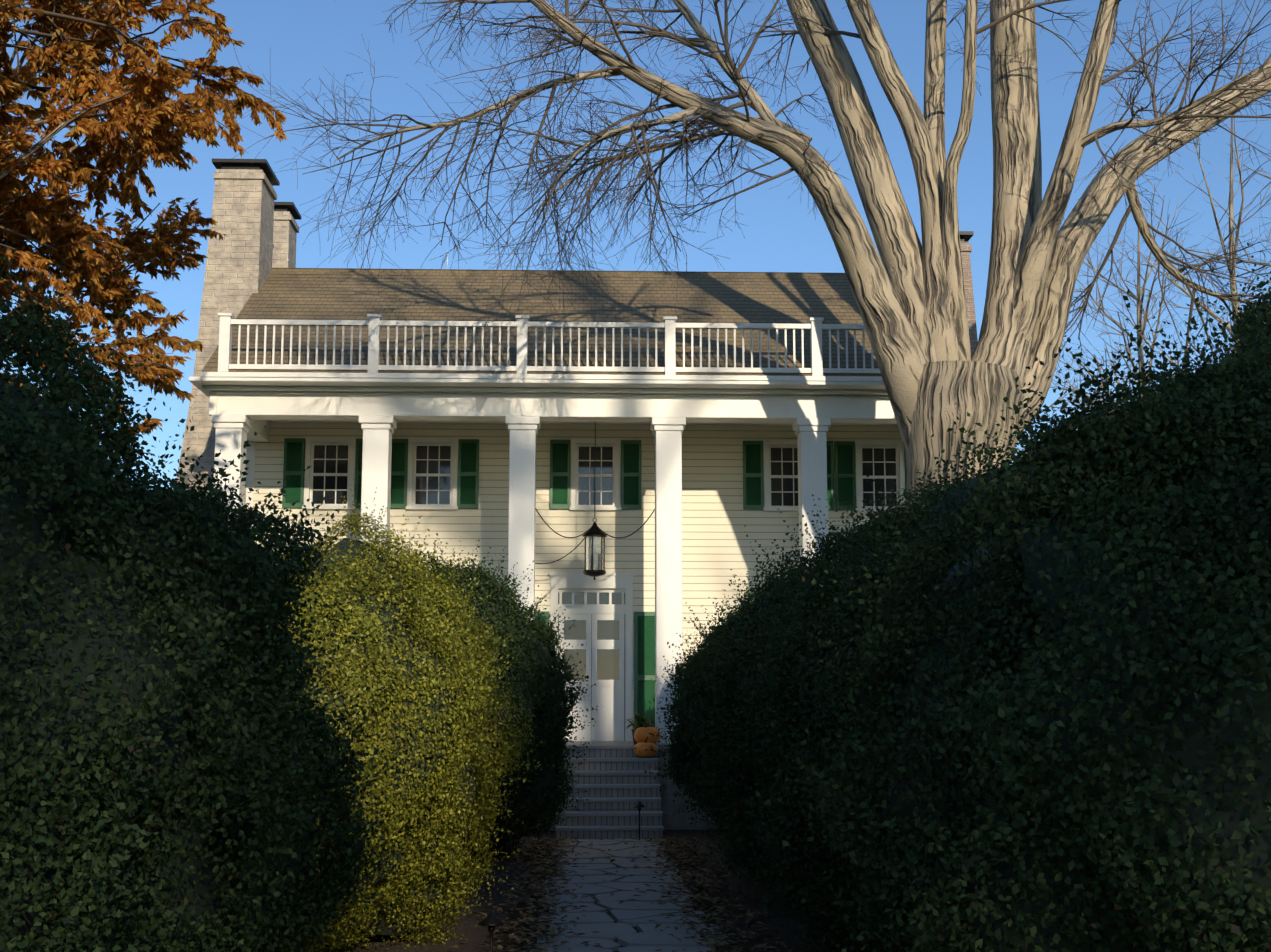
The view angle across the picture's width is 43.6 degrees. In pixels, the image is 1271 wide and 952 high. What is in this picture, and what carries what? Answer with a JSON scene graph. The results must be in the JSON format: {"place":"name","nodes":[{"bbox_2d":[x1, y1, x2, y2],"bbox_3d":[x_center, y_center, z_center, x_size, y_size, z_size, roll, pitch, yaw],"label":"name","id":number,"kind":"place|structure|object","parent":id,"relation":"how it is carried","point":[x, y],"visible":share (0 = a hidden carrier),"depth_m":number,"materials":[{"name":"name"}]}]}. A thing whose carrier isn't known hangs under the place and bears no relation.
{"place":"outdoors","nodes":[
{"label":"outdoors","id":0,"kind":"place"},
{"bbox_2d":[296,825,843,951],"bbox_3d":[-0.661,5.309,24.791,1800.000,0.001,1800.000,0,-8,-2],"label":"ground","id":1,"kind":"structure","parent":0,"point":[474,935],"depth_m":13.28,"materials":[{"name":"brown soil"}]},
{"bbox_2d":[0,0,287,451],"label":"tree","id":2,"kind":"object","parent":1,"relation":"on","point":[24,32],"depth_m":14.51,"materials":[{"name":"orange plant"}]},
{"bbox_2d":[0,236,418,951],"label":"hedge","id":3,"kind":"object","parent":1,"relation":"on","point":[90,910],"depth_m":4.82,"materials":[{"name":"green plant"}]},
{"bbox_2d":[176,158,279,504],"bbox_3d":[-6.927,0.107,26.245,1.520,10.715,2.100,0,-8,-2],"label":"chimney","id":4,"kind":"object","parent":1,"relation":"on","point":[238,269],"visible":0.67,"depth_m":26.24,"materials":[{"name":"stone"}]},
{"bbox_2d":[272,202,300,267],"bbox_3d":[-6.885,0.400,29.035,1.070,10.935,1.500,0,-8,-2],"label":"chimney","id":5,"kind":"object","parent":1,"relation":"on","point":[286,216],"visible":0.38,"depth_m":29.39,"materials":[{"name":"stone"}]},
{"bbox_2d":[259,485,554,951],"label":"hedge","id":6,"kind":"object","parent":1,"relation":"on","point":[467,722],"depth_m":10.97,"materials":[{"name":"green plant"}]},
{"bbox_2d":[362,533,602,861],"bbox_3d":[-3.608,2.559,17.280,6.441,4.043,7.314,0,-8,-2],"label":"hedge","id":7,"kind":"object","parent":1,"relation":"on","point":[558,731],"depth_m":17.77,"materials":[{"name":"green plant"}]},
{"bbox_2d":[478,911,503,951],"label":"path light","id":8,"kind":"object","parent":1,"relation":"on","point":[491,920],"visible":1,"depth_m":9.57,"materials":[{"name":"brown metal"}]},
{"bbox_2d":[189,377,896,829],"bbox_3d":[-0.618,1.976,23.961,11.640,6.360,3.200,0,-8,-2],"label":"porch","id":9,"kind":"object","parent":1,"relation":"on","point":[523,409],"visible":0.48,"depth_m":23.15,"materials":[{"name":"wood"}]},
{"bbox_2d":[201,268,882,381],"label":"roof","id":10,"kind":"structure","parent":9,"relation":"on","point":[640,296],"depth_m":25.36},
{"bbox_2d":[287,250,687,270],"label":"lightning rods","id":11,"kind":"object","parent":10,"relation":"on","point":[447,261],"visible":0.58,"depth_m":27.53,"materials":[{"name":"metal"}]},
{"bbox_2d":[218,313,968,375],"bbox_3d":[-0.568,-1.876,23.005,10.860,0.860,0.200,0,-8,-2],"label":"roof balustrade","id":12,"kind":"object","parent":9,"relation":"on","point":[522,325],"visible":0.75,"depth_m":22.94,"materials":[{"name":"white wood"}]},
{"bbox_2d":[535,422,654,579],"bbox_3d":[-0.608,0.238,23.926,1.774,2.620,1.048,0,-8,-2],"label":"hanging lantern","id":13,"kind":"object","parent":9,"relation":"hanging from","point":[594,535],"visible":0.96,"depth_m":24.01,"materials":[{"name":"brown metal"}]},
{"bbox_2d":[623,711,655,744],"bbox_3d":[0.065,3.590,22.665,0.655,0.478,0.613,4,-9,-25],"label":"pot plant","id":14,"kind":"object","parent":9,"relation":"on","point":[641,721],"visible":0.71,"depth_m":22.62,"materials":[{"name":"green plant"}]},
{"bbox_2d":[216,391,906,740],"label":"house","id":15,"kind":"structure","parent":1,"relation":"on","point":[450,482],"depth_m":25.47,"materials":[{"name":"white wood"}]},
{"bbox_2d":[555,745,663,839],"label":"front steps","id":16,"kind":"structure","parent":1,"relation":"on","point":[617,783],"depth_m":21.19,"materials":[{"name":"brick"}]},
{"bbox_2d":[634,721,660,756],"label":"pumpkins","id":17,"kind":"object","parent":16,"relation":"on","point":[644,739],"visible":0.9,"depth_m":22.21,"materials":[{"name":"orange"}]},
{"bbox_2d":[451,837,811,951],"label":"fallen leaves","id":18,"kind":"object","parent":1,"relation":"on","point":[544,867],"visible":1,"depth_m":13.73,"materials":[{"name":"brown plant"}]},
{"bbox_2d":[633,801,644,839],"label":"path light","id":19,"kind":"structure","parent":1,"relation":"on","point":[639,805],"depth_m":20.04,"materials":[{"name":"brown metal"}]},
{"bbox_2d":[13,92,1270,460],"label":"distant bare trees","id":20,"kind":"object","parent":1,"relation":"on","point":[1143,320],"visible":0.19,"depth_m":45.96,"materials":[{"name":"brown plant"}]},
{"bbox_2d":[218,0,1270,513],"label":"tree","id":21,"kind":"object","parent":1,"relation":"on","point":[907,286],"depth_m":20.37,"materials":[{"name":"brown plant"}]},
{"bbox_2d":[634,242,1270,951],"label":"hedge","id":22,"kind":"object","parent":1,"relation":"on","point":[1176,420],"depth_m":4.41,"materials":[{"name":"green plant"}]},
{"bbox_2d":[959,231,977,356],"bbox_3d":[5.571,0.710,26.575,1.070,9.615,1.800,0,-8,-2],"label":"chimney","id":23,"kind":"object","parent":1,"relation":"on","point":[966,247],"visible":0.1,"depth_m":26.67,"materials":[{"name":"brick"}]},
{"bbox_2d":[537,839,721,951],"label":"flagstone path","id":24,"kind":"structure","parent":0,"point":[637,912],"depth_m":13.49,"materials":[{"name":"grey stone"}]},
{"bbox_2d":[0,0,1270,489],"label":"sky","id":25,"kind":"structure","parent":0,"point":[290,42],"materials":[{"name":"blue"}]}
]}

